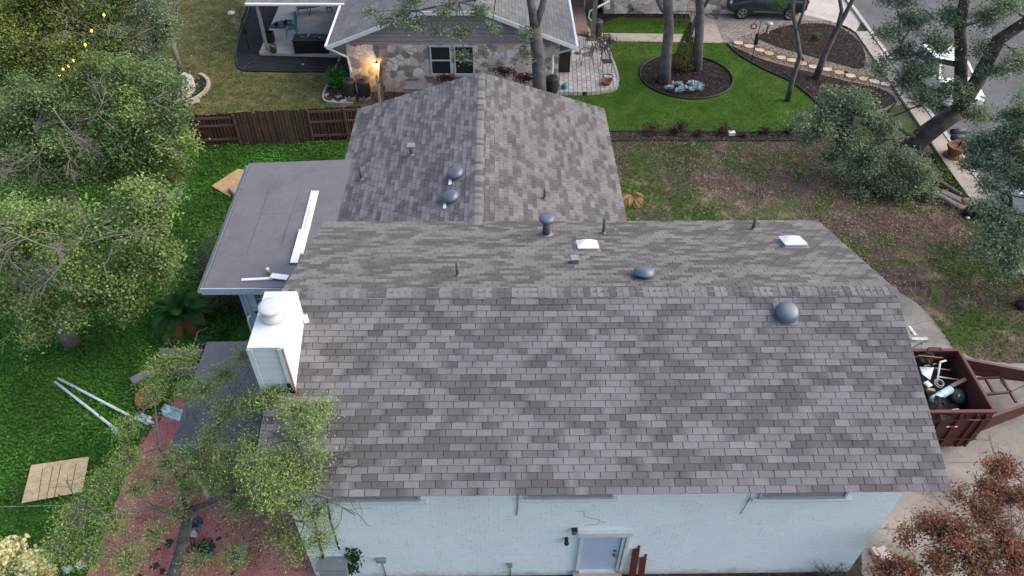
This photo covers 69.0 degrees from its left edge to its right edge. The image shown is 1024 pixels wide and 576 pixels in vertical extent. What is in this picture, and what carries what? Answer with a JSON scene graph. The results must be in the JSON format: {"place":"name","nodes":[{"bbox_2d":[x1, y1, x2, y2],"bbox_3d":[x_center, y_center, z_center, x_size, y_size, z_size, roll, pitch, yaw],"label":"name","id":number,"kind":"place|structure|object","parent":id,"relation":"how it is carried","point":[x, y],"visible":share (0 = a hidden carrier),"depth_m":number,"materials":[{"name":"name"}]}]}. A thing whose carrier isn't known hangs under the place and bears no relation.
{"place":"outdoors","nodes":[
{"label":"outdoors","id":0,"kind":"place"},
{"bbox_2d":[0,139,349,575],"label":"clover lawn","id":1,"kind":"structure","parent":0,"point":[244,332],"depth_m":22.53,"materials":[{"name":"green plant"}]},
{"bbox_2d":[0,533,58,575],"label":"flowering bush","id":2,"kind":"object","parent":1,"relation":"on","point":[11,551],"visible":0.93,"depth_m":16.63,"materials":[{"name":"yellow plant"}]},
{"bbox_2d":[22,457,88,502],"bbox_3d":[-12.027,5.039,19.658,1.453,0.023,1.198,-9,45,-10],"label":"chipboard sheet","id":3,"kind":"object","parent":1,"relation":"on","point":[44,479],"visible":0.94,"depth_m":19.65,"materials":[{"name":"beige wood"}]},
{"bbox_2d":[54,381,117,430],"bbox_3d":[-12.241,3.378,21.383,3.046,0.077,0.080,26,49,24],"label":"vinyl pole","id":4,"kind":"object","parent":1,"relation":"on","point":[79,401],"visible":0.78,"depth_m":21.40,"materials":[{"name":"white plastic"}]},
{"bbox_2d":[57,377,129,414],"bbox_3d":[-12.175,3.146,21.624,2.933,0.078,0.080,20,47,19],"label":"vinyl pole","id":5,"kind":"object","parent":1,"relation":"on","point":[92,396],"visible":0.84,"depth_m":21.57,"materials":[{"name":"white plastic"}]},
{"bbox_2d":[0,171,195,359],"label":"live oak","id":6,"kind":"object","parent":1,"relation":"on","point":[25,231],"visible":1,"depth_m":20.77,"materials":[{"name":"green plant"}]},
{"bbox_2d":[0,41,215,227],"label":"live oak","id":7,"kind":"object","parent":1,"relation":"on","point":[47,143],"visible":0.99,"depth_m":24.24,"materials":[{"name":"green plant"}]},
{"bbox_2d":[129,370,155,384],"bbox_3d":[-10.965,2.614,22.169,0.770,0.230,0.374,-21,48,-21],"label":"limestone rock","id":8,"kind":"object","parent":1,"relation":"on","point":[135,379],"visible":0.6,"depth_m":22.06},
{"bbox_2d":[134,386,158,408],"bbox_3d":[-10.471,3.215,21.454,0.720,0.420,0.681,0,44,-1],"label":"terracotta planter","id":9,"kind":"object","parent":1,"relation":"on","point":[137,403],"visible":0.41,"depth_m":21.48,"materials":[{"name":"orange ceramic"}]},
{"bbox_2d":[147,287,214,346],"bbox_3d":[-10.543,0.704,23.505,2.070,1.158,1.933,-21,48,-21],"label":"sago palm","id":10,"kind":"object","parent":1,"relation":"on","point":[178,308],"visible":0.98,"depth_m":23.23,"materials":[{"name":"green plant"}]},
{"bbox_2d":[158,348,203,376],"bbox_3d":[-10.007,2.196,22.492,1.593,0.385,0.998,0,44,-1],"label":"stone edging","id":11,"kind":"object","parent":1,"relation":"on","point":[193,372],"visible":0.42,"depth_m":22.27,"materials":[{"name":"stone"}]},
{"bbox_2d":[168,222,221,284],"bbox_3d":[-10.150,-1.168,25.804,2.847,2.247,3.429,32,52,29],"label":"bare shrub","id":12,"kind":"object","parent":1,"relation":"on","point":[212,248],"visible":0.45,"depth_m":25.31,"materials":[{"name":"plant"}]},
{"bbox_2d":[188,330,220,350],"bbox_3d":[-9.423,1.731,23.021,0.911,0.718,0.840,18,47,18],"label":"bush","id":13,"kind":"object","parent":1,"relation":"on","point":[206,339],"visible":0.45,"depth_m":22.95,"materials":[{"name":"green plant"}]},
{"bbox_2d":[202,295,242,315],"bbox_3d":[-9.279,0.431,24.160,1.409,0.921,1.362,0,44,-1],"label":"bush","id":14,"kind":"object","parent":1,"relation":"on","point":[225,303],"visible":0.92,"depth_m":23.94,"materials":[{"name":"green plant"}]},
{"bbox_2d":[212,169,243,196],"bbox_3d":[-11.116,-4.165,29.213,1.013,0.020,1.752,9,45,9],"label":"plywood sheet","id":15,"kind":"object","parent":1,"relation":"on","point":[226,182],"visible":0.71,"depth_m":29.21,"materials":[{"name":"beige wood"}]},
{"bbox_2d":[197,159,351,331],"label":"sunroom","id":16,"kind":"structure","parent":1,"relation":"on","point":[262,225],"depth_m":22.04,"materials":[{"name":"metal"}]},
{"bbox_2d":[248,295,262,318],"bbox_3d":[-6.854,0.805,21.147,0.900,2.040,0.103,0,44,-1],"label":"door","id":17,"kind":"structure","parent":16,"relation":"in","point":[254,300],"depth_m":20.73,"materials":[{"name":"blue glass"}]},
{"bbox_2d":[300,190,318,253],"bbox_3d":[-6.041,-1.986,22.017,0.226,0.036,2.975,-1,44,-2],"label":"metal flashing","id":18,"kind":"object","parent":16,"relation":"on","point":[313,198],"visible":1,"depth_m":22.46,"materials":[{"name":"white metal"}]},
{"bbox_2d":[301,206,313,251],"bbox_3d":[-5.980,-1.748,21.719,0.091,0.036,2.124,-1,44,-2],"label":"metal flashing","id":19,"kind":"object","parent":18,"relation":"on","point":[309,218],"visible":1,"depth_m":21.87,"materials":[{"name":"white metal"}]},
{"bbox_2d":[290,229,306,262],"bbox_3d":[-6.049,-1.202,21.113,0.220,0.034,1.436,0,44,-1],"label":"metal flashing","id":20,"kind":"object","parent":19,"relation":"on","point":[298,246],"visible":1,"depth_m":21.09,"materials":[{"name":"white metal"}]},
{"bbox_2d":[0,0,369,151],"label":"neighbour back lawn","id":21,"kind":"structure","parent":0,"point":[233,73],"depth_m":35.63,"materials":[{"name":"green plant"}]},
{"bbox_2d":[0,0,159,117],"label":"shade tree","id":22,"kind":"object","parent":21,"relation":"on","point":[20,51],"visible":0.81,"depth_m":28.72,"materials":[{"name":"green plant"}]},
{"bbox_2d":[53,0,187,117],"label":"cedar tree","id":23,"kind":"object","parent":21,"relation":"on","point":[160,24],"visible":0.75,"depth_m":29.07,"materials":[{"name":"green plant"}]},
{"bbox_2d":[134,0,191,74],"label":"cedar tree","id":24,"kind":"object","parent":21,"relation":"on","point":[176,57],"visible":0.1,"depth_m":34.56,"materials":[{"name":"plant"}]},
{"bbox_2d":[185,77,206,99],"bbox_3d":[-14.629,-9.152,34.478,0.924,0.001,2.531,0,44,-1],"label":"planting bed","id":25,"kind":"object","parent":21,"relation":"on","point":[200,78],"visible":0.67,"depth_m":34.93,"materials":[{"name":"brown soil"}]},
{"bbox_2d":[178,72,210,101],"bbox_3d":[-14.747,-9.366,34.404,1.428,0.470,2.824,0,44,-1],"label":"stone ring","id":26,"kind":"object","parent":25,"relation":"on","point":[208,85],"visible":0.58,"depth_m":34.33,"materials":[{"name":"beige stone"}]},
{"bbox_2d":[61,104,372,148],"bbox_3d":[-11.957,-6.543,30.636,13.099,1.616,0.149,-3,44,-4],"label":"wood fence","id":27,"kind":"object","parent":21,"relation":"on","point":[209,123],"visible":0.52,"depth_m":30.76,"materials":[{"name":"brown wood"}]},
{"bbox_2d":[237,6,337,70],"bbox_3d":[-12.000,-14.345,39.915,5.125,0.001,12.326,-9,45,-9],"label":"weed fabric","id":28,"kind":"object","parent":21,"relation":"on","point":[246,55],"visible":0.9,"depth_m":36.95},
{"bbox_2d":[235,6,332,71],"bbox_3d":[-13.216,-13.071,38.521,3.857,0.087,11.470,-24,49,-23],"label":"lawn edging","id":29,"kind":"object","parent":28,"relation":"on","point":[266,70],"visible":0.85,"depth_m":35.78,"materials":[{"name":"black plastic"}]},
{"bbox_2d":[259,6,346,57],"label":"back patio slab","id":30,"kind":"structure","parent":21,"relation":"on","point":[318,20],"depth_m":38.90,"materials":[{"name":"concrete"}]},
{"bbox_2d":[244,0,347,52],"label":"patio roof","id":31,"kind":"structure","parent":30,"relation":"on","point":[256,3],"depth_m":35.37,"materials":[{"name":"grey"}]},
{"bbox_2d":[292,34,329,53],"bbox_3d":[-9.896,-12.082,36.873,1.741,0.696,0.780,0,44,-1],"label":"deck box","id":32,"kind":"object","parent":30,"relation":"on","point":[308,45],"visible":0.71,"depth_m":36.62,"materials":[{"name":"black plastic"}]},
{"bbox_2d":[86,395,315,575],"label":"red patio","id":33,"kind":"structure","parent":0,"point":[164,555],"depth_m":18.72,"materials":[{"name":"brick"}]},
{"bbox_2d":[158,404,182,420],"bbox_3d":[-9.703,3.502,21.255,0.877,0.168,0.399,13,45,13],"label":"plastic sheet","id":34,"kind":"object","parent":33,"relation":"on","point":[168,412],"visible":0.82,"depth_m":21.21,"materials":[{"name":"plastic"}]},
{"bbox_2d":[22,327,368,575],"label":"mesquite tree","id":35,"kind":"object","parent":33,"relation":"on","point":[251,464],"visible":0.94,"depth_m":15.17,"materials":[{"name":"green plant"}]},
{"bbox_2d":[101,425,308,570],"bbox_3d":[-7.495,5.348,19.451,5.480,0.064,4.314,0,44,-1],"label":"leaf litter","id":36,"kind":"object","parent":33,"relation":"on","point":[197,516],"visible":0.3,"depth_m":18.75,"materials":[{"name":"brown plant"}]},
{"bbox_2d":[195,536,215,558],"bbox_3d":[-7.402,6.302,18.090,0.469,0.574,0.474,-13,46,-14],"label":"shrub","id":37,"kind":"object","parent":33,"relation":"on","point":[211,545],"visible":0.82,"depth_m":18.01,"materials":[{"name":"green plant"}]},
{"bbox_2d":[170,341,262,496],"bbox_3d":[-6.424,3.480,19.550,3.353,2.650,3.277,0,44,-1],"label":"patio cover","id":38,"kind":"object","parent":33,"relation":"on","point":[188,430],"visible":0.34,"depth_m":18.41,"materials":[{"name":"grey metal"}]},
{"bbox_2d":[85,0,1023,575],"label":"ground","id":39,"kind":"structure","parent":0,"point":[909,122],"depth_m":33.26,"materials":[{"name":"soil"}]},
{"bbox_2d":[324,58,403,103],"bbox_3d":[-6.784,-9.953,35.414,3.833,0.001,4.736,0,44,-1],"label":"side bed","id":40,"kind":"object","parent":39,"relation":"on","point":[357,101],"visible":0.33,"depth_m":34.27,"materials":[{"name":"brown soil"}]},
{"bbox_2d":[322,65,348,92],"bbox_3d":[-8.122,-9.630,34.319,1.263,1.178,1.305,-24,49,-23],"label":"leafy bush","id":41,"kind":"object","parent":40,"relation":"on","point":[335,80],"visible":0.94,"depth_m":34.10,"materials":[{"name":"green plant"}]},
{"bbox_2d":[322,56,352,104],"bbox_3d":[-8.435,-9.816,35.197,1.315,0.120,4.840,-10,45,-11],"label":"bed edging","id":42,"kind":"object","parent":40,"relation":"on","point":[334,102],"visible":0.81,"depth_m":33.72,"materials":[{"name":"concrete"}]},
{"bbox_2d":[342,77,356,100],"bbox_3d":[-7.372,-9.026,33.762,0.601,0.960,0.647,0,44,-1],"label":"rain barrel","id":43,"kind":"object","parent":40,"relation":"on","point":[349,87],"visible":1,"depth_m":33.56,"materials":[{"name":"black plastic"}]},
{"bbox_2d":[357,78,370,100],"bbox_3d":[-6.707,-8.996,33.738,0.601,0.960,0.647,0,44,-1],"label":"rain barrel","id":44,"kind":"object","parent":40,"relation":"on","point":[363,89],"visible":1,"depth_m":33.55,"materials":[{"name":"black plastic"}]},
{"bbox_2d":[375,62,384,101],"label":"wooden gate","id":45,"kind":"structure","parent":39,"relation":"on","point":[380,82],"depth_m":33.12,"materials":[{"name":"grey wood"}]},
{"bbox_2d":[404,81,426,94],"bbox_3d":[-4.325,-8.728,33.500,0.950,0.953,0.700,0,44,-1],"label":"utility cabinet","id":46,"kind":"object","parent":39,"relation":"on","point":[411,86],"visible":0.47,"depth_m":33.09,"materials":[{"name":"beige metal"}]},
{"bbox_2d":[354,0,546,90],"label":"live oak","id":47,"kind":"object","parent":39,"relation":"on","point":[533,33],"visible":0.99,"depth_m":29.54,"materials":[{"name":"green plant"}]},
{"bbox_2d":[472,55,516,78],"bbox_3d":[-0.840,-9.094,33.143,1.909,2.049,2.033,26,50,24],"label":"red shrub","id":48,"kind":"object","parent":39,"relation":"on","point":[505,71],"visible":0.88,"depth_m":33.07,"materials":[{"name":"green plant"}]},
{"bbox_2d":[324,0,734,91],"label":"stone house","id":49,"kind":"structure","parent":39,"relation":"on","point":[399,56],"depth_m":33.28,"materials":[{"name":"beige stone"}]},
{"bbox_2d":[429,45,451,74],"bbox_3d":[-3.193,-10.222,33.434,0.944,1.395,0.076,0,44,-1],"label":"window","id":50,"kind":"structure","parent":49,"relation":"in","point":[440,55],"depth_m":33.40,"materials":[{"name":"clear glass"}]},
{"bbox_2d":[454,45,474,74],"bbox_3d":[-2.142,-10.227,33.452,0.897,1.395,0.076,0,44,-1],"label":"window","id":51,"kind":"structure","parent":49,"relation":"in","point":[463,69],"depth_m":33.56,"materials":[{"name":"clear glass"}]},
{"bbox_2d":[572,7,588,37],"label":"porch floor","id":52,"kind":"structure","parent":39,"relation":"on","point":[580,21],"depth_m":39.57,"materials":[{"name":"concrete"}]},
{"bbox_2d":[246,72,951,575],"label":"brick house","id":53,"kind":"structure","parent":39,"relation":"on","point":[506,328],"depth_m":15.86,"materials":[{"name":"brick"}]},
{"bbox_2d":[344,547,364,575],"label":"ivy","id":54,"kind":"object","parent":53,"relation":"attached to","point":[354,559],"visible":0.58,"depth_m":17.08,"materials":[{"name":"green plant"}]},
{"bbox_2d":[312,496,427,505],"bbox_3d":[-2.937,4.092,15.100,2.375,1.065,0.098,0,44,-1],"label":"gutter","id":55,"kind":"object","parent":53,"relation":"in","point":[378,500],"depth_m":15.37,"materials":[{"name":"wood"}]},
{"bbox_2d":[518,494,618,502],"bbox_3d":[1.175,4.048,15.144,2.080,1.065,0.098,0,44,-1],"label":"window","id":56,"kind":"structure","parent":53,"relation":"in","point":[541,498],"depth_m":15.41,"materials":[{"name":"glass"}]},
{"bbox_2d":[575,529,632,572],"bbox_3d":[2.049,6.066,17.085,1.210,1.943,0.135,0,44,-1],"label":"door","id":57,"kind":"structure","parent":53,"relation":"in","point":[598,549],"depth_m":17.02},
{"bbox_2d":[751,492,851,502],"bbox_3d":[6.070,4.087,15.285,2.084,1.065,0.098,0,44,-1],"label":"window","id":58,"kind":"structure","parent":53,"relation":"in","point":[765,497],"depth_m":15.54,"materials":[{"name":"glass"}]},
{"bbox_2d":[597,6,689,23],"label":"mulch bed","id":59,"kind":"object","parent":39,"relation":"on","point":[604,17],"visible":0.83,"depth_m":40.65,"materials":[{"name":"brown soil"}]},
{"bbox_2d":[588,14,723,42],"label":"front walk","id":60,"kind":"structure","parent":39,"relation":"on","point":[712,33],"depth_m":38.92,"materials":[{"name":"concrete"}]},
{"bbox_2d":[519,552,862,575],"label":"wall soil strip","id":61,"kind":"object","parent":39,"relation":"on","point":[857,561],"depth_m":18.02,"materials":[{"name":"brown soil"}]},
{"bbox_2d":[629,545,639,575],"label":"fence board","id":62,"kind":"object","parent":61,"relation":"on","point":[634,562],"visible":1,"depth_m":17.33,"materials":[{"name":"brown wood"}]},
{"bbox_2d":[808,558,870,575],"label":"bare shrub","id":63,"kind":"object","parent":61,"relation":"on","point":[837,573],"visible":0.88,"depth_m":17.71,"materials":[{"name":"brown plant"}]},
{"bbox_2d":[609,132,835,139],"bbox_3d":[7.506,-6.535,32.026,13.209,0.001,0.737,0,44,-1],"label":"border bed","id":64,"kind":"object","parent":39,"relation":"on","point":[681,133],"visible":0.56,"depth_m":32.05,"materials":[{"name":"brown wood"}]},
{"bbox_2d":[609,130,808,132],"bbox_3d":[7.398,-6.768,32.232,12.035,0.077,0.134,0,44,-1],"label":"bed edging","id":65,"kind":"object","parent":64,"relation":"on","point":[691,131],"visible":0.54,"depth_m":32.20,"materials":[{"name":"black plastic"}]},
{"bbox_2d":[728,21,900,113],"bbox_3d":[14.749,-11.125,36.881,7.189,0.001,9.719,0,44,-1],"label":"gravel bed","id":66,"kind":"object","parent":39,"relation":"on","point":[783,51],"visible":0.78,"depth_m":37.36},
{"bbox_2d":[642,20,899,113],"bbox_3d":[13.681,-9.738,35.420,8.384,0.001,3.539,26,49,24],"label":"mulch","id":67,"kind":"object","parent":66,"relation":"on","point":[819,81],"visible":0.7,"depth_m":35.44,"materials":[{"name":"brown wood"}]},
{"bbox_2d":[812,0,854,79],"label":"live oak","id":68,"kind":"object","parent":67,"relation":"on","point":[842,15],"visible":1,"depth_m":34.30,"materials":[{"name":"grey plant"}]},
{"bbox_2d":[729,41,892,88],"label":"stepping path","id":69,"kind":"structure","parent":66,"relation":"on","point":[806,67],"depth_m":36.70,"materials":[{"name":"beige stone"}]},
{"bbox_2d":[759,23,865,68],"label":"island mulch","id":70,"kind":"object","parent":66,"relation":"on","point":[806,44],"visible":0.77,"depth_m":38.46,"materials":[{"name":"brown wood"}]},
{"bbox_2d":[804,0,860,31],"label":"driveway apron","id":71,"kind":"object","parent":39,"relation":"on","point":[828,10],"visible":0.8,"depth_m":41.16,"materials":[{"name":"concrete"}]},
{"bbox_2d":[950,86,1023,291],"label":"live oak","id":72,"kind":"object","parent":39,"relation":"on","point":[1004,230],"visible":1,"depth_m":23.97,"materials":[{"name":"green plant"}]},
{"bbox_2d":[557,35,616,95],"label":"brick patio","id":73,"kind":"structure","parent":0,"point":[584,78],"depth_m":35.56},
{"bbox_2d":[546,74,558,94],"bbox_3d":[1.855,-9.265,34.118,0.601,0.960,0.647,0,44,-1],"label":"rain barrel","id":74,"kind":"object","parent":73,"relation":"on","point":[552,83],"visible":0.88,"depth_m":33.87,"materials":[{"name":"black plastic"}]},
{"bbox_2d":[558,45,571,71],"bbox_3d":[2.494,-11.055,35.645,0.560,1.040,1.140,0,44,-1],"label":"storage cabinet","id":75,"kind":"object","parent":73,"relation":"on","point":[564,61],"visible":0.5,"depth_m":35.22,"materials":[{"name":"black plastic"}]},
{"bbox_2d":[602,17,689,33],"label":"front lawn","id":76,"kind":"structure","parent":0,"point":[653,26],"depth_m":39.74,"materials":[{"name":"green plant"}]},
{"bbox_2d":[563,17,819,133],"bbox_3d":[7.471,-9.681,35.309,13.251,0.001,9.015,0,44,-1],"label":"neighbour front lawn","id":77,"kind":"structure","parent":0,"point":[628,111],"depth_m":34.16,"materials":[{"name":"green plant"}]},
{"bbox_2d":[641,55,731,96],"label":"tree ring mulch","id":78,"kind":"object","parent":77,"relation":"on","point":[726,83],"visible":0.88,"depth_m":35.70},
{"bbox_2d":[655,0,673,84],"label":"live oak","id":79,"kind":"object","parent":78,"relation":"on","point":[664,73],"visible":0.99,"depth_m":33.88,"materials":[{"name":"grey plant"}]},
{"bbox_2d":[671,21,693,70],"bbox_3d":[8.355,-11.602,35.611,1.322,2.370,1.345,0,44,-1],"label":"dwarf conifer","id":80,"kind":"object","parent":78,"relation":"on","point":[686,48],"visible":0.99,"depth_m":35.67,"materials":[{"name":"green plant"}]},
{"bbox_2d":[664,80,703,91],"bbox_3d":[8.056,-9.414,34.694,1.995,0.246,1.166,0,44,-1],"label":"blue agave patch","id":81,"kind":"object","parent":78,"relation":"on","point":[682,86],"visible":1,"depth_m":34.70,"materials":[{"name":"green plant"}]},
{"bbox_2d":[639,54,733,99],"bbox_3d":[8.364,-10.213,35.820,4.513,0.097,4.424,0,44,-1],"label":"bed edging","id":82,"kind":"object","parent":78,"relation":"on","point":[693,98],"visible":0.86,"depth_m":35.06,"materials":[{"name":"black plastic"}]},
{"bbox_2d":[686,0,786,71],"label":"live oak","id":83,"kind":"object","parent":78,"relation":"on","point":[698,25],"visible":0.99,"depth_m":35.17,"materials":[{"name":"grey plant"}]},
{"bbox_2d":[726,42,822,106],"bbox_3d":[12.653,-10.360,36.022,0.536,0.097,7.184,-19,47,-20],"label":"bed edging","id":84,"kind":"object","parent":77,"relation":"on","point":[767,70],"visible":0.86,"depth_m":36.13,"materials":[{"name":"grey stone"}]},
{"bbox_2d":[785,0,806,101],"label":"live oak","id":85,"kind":"object","parent":77,"relation":"on","point":[796,26],"visible":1,"depth_m":32.35,"materials":[{"name":"grey plant"}]},
{"bbox_2d":[712,13,825,43],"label":"paver driveway","id":86,"kind":"structure","parent":0,"point":[730,27],"depth_m":40.17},
{"bbox_2d":[726,0,809,19],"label":"parked suv","id":87,"kind":"object","parent":86,"relation":"on","point":[742,9],"visible":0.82,"depth_m":40.00,"materials":[{"name":"grey metal"}]},
{"bbox_2d":[611,136,1023,362],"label":"patchy lawn","id":88,"kind":"structure","parent":0,"point":[783,201],"depth_m":28.22,"materials":[{"name":"green plant"}]},
{"bbox_2d":[622,186,643,208],"bbox_3d":[4.591,-3.536,28.481,1.022,0.583,1.016,0,44,-1],"label":"withered sago","id":89,"kind":"object","parent":88,"relation":"on","point":[631,196],"visible":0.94,"depth_m":28.37,"materials":[{"name":"beige plant"}]},
{"bbox_2d":[611,139,821,140],"bbox_3d":[7.289,-6.305,31.750,11.861,0.077,0.125,0,44,-1],"label":"bed edging","id":90,"kind":"object","parent":88,"relation":"on","point":[708,139],"visible":0.7,"depth_m":31.73,"materials":[{"name":"black plastic"}]},
{"bbox_2d":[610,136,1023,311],"bbox_3d":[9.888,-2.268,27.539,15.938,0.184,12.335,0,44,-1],"label":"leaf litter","id":91,"kind":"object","parent":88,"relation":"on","point":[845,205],"visible":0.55,"depth_m":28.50,"materials":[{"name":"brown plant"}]},
{"bbox_2d":[777,0,1023,209],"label":"live oak","id":92,"kind":"object","parent":88,"relation":"on","point":[963,91],"visible":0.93,"depth_m":28.13,"materials":[{"name":"green plant"}]},
{"bbox_2d":[931,152,980,219],"bbox_3d":[17.563,-4.116,29.552,0.508,0.183,4.462,2,44,1],"label":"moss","id":93,"kind":"object","parent":88,"relation":"on","point":[950,179],"visible":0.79,"depth_m":29.92,"materials":[{"name":"green plant"}]},
{"bbox_2d":[853,0,1023,210],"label":"street","id":94,"kind":"structure","parent":0,"point":[997,92],"depth_m":38.85,"materials":[{"name":"grey asphalt"}]},
{"bbox_2d":[845,0,1023,241],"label":"kerb","id":95,"kind":"structure","parent":94,"relation":"on","point":[880,45],"depth_m":37.50,"materials":[{"name":"concrete"}]},
{"bbox_2d":[907,44,985,106],"bbox_3d":[20.097,-9.903,34.563,2.235,1.557,4.621,0,44,-1],"label":"parked car","id":96,"kind":"object","parent":94,"relation":"on","point":[949,73],"visible":0.26,"depth_m":33.76,"materials":[{"name":"white paint"}]},
{"bbox_2d":[999,177,1023,218],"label":"parked car","id":97,"kind":"object","parent":94,"relation":"on","point":[1016,202],"visible":0.56,"depth_m":27.84,"materials":[{"name":"white paint"}]},
{"bbox_2d":[855,31,1023,277],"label":"sidewalk","id":98,"kind":"structure","parent":0,"point":[964,179],"depth_m":31.83,"materials":[{"name":"concrete"}]},
{"bbox_2d":[943,128,966,160],"bbox_3d":[18.232,-5.932,30.528,0.909,1.216,0.754,0,44,-1],"label":"potted plant","id":99,"kind":"object","parent":98,"relation":"on","point":[951,152],"visible":0.77,"depth_m":30.57,"materials":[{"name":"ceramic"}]},
{"bbox_2d":[862,292,1023,575],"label":"driveway","id":100,"kind":"structure","parent":0,"point":[1008,435],"depth_m":20.38,"materials":[{"name":"concrete"}]},
{"bbox_2d":[907,326,928,348],"bbox_3d":[12.323,1.777,22.820,0.592,0.892,0.871,0,44,-1],"label":"sawhorse","id":101,"kind":"object","parent":100,"relation":"on","point":[921,340],"visible":0.65,"depth_m":22.53,"materials":[{"name":"white plastic"}]},
{"bbox_2d":[865,431,1023,575],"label":"crape myrtle","id":102,"kind":"object","parent":100,"relation":"on","point":[992,495],"visible":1,"depth_m":16.17,"materials":[{"name":"red plant"}]},
{"bbox_2d":[913,347,1023,446],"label":"dumpster trailer","id":103,"kind":"object","parent":100,"relation":"on","point":[979,413],"visible":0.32,"depth_m":20.36,"materials":[{"name":"red paint"}]},
{"bbox_2d":[918,366,965,409],"bbox_3d":[12.182,2.826,20.935,1.577,0.332,1.506,0,44,-1],"label":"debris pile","id":104,"kind":"object","parent":103,"relation":"on","point":[948,382],"visible":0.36,"depth_m":20.98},
{"bbox_2d":[929,386,953,402],"bbox_3d":[11.733,2.912,20.344,0.736,0.239,0.239,-22,48,-22],"label":"vent pipe","id":105,"kind":"object","parent":104,"relation":"on","point":[946,391],"visible":0.64,"depth_m":20.29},
{"bbox_2d":[950,388,965,403],"bbox_3d":[12.328,2.982,20.580,0.440,0.273,0.392,0,44,-1],"label":"roof turbine","id":106,"kind":"object","parent":104,"relation":"on","point":[957,395],"visible":0.96,"depth_m":20.51,"materials":[{"name":"metal"}]},
{"bbox_2d":[934,395,953,420],"bbox_3d":[11.306,3.152,19.650,0.551,0.223,0.784,0,44,-1],"label":"roofing felt","id":107,"kind":"object","parent":103,"relation":"on","point":[940,403],"visible":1,"depth_m":19.65,"materials":[{"name":"black"}]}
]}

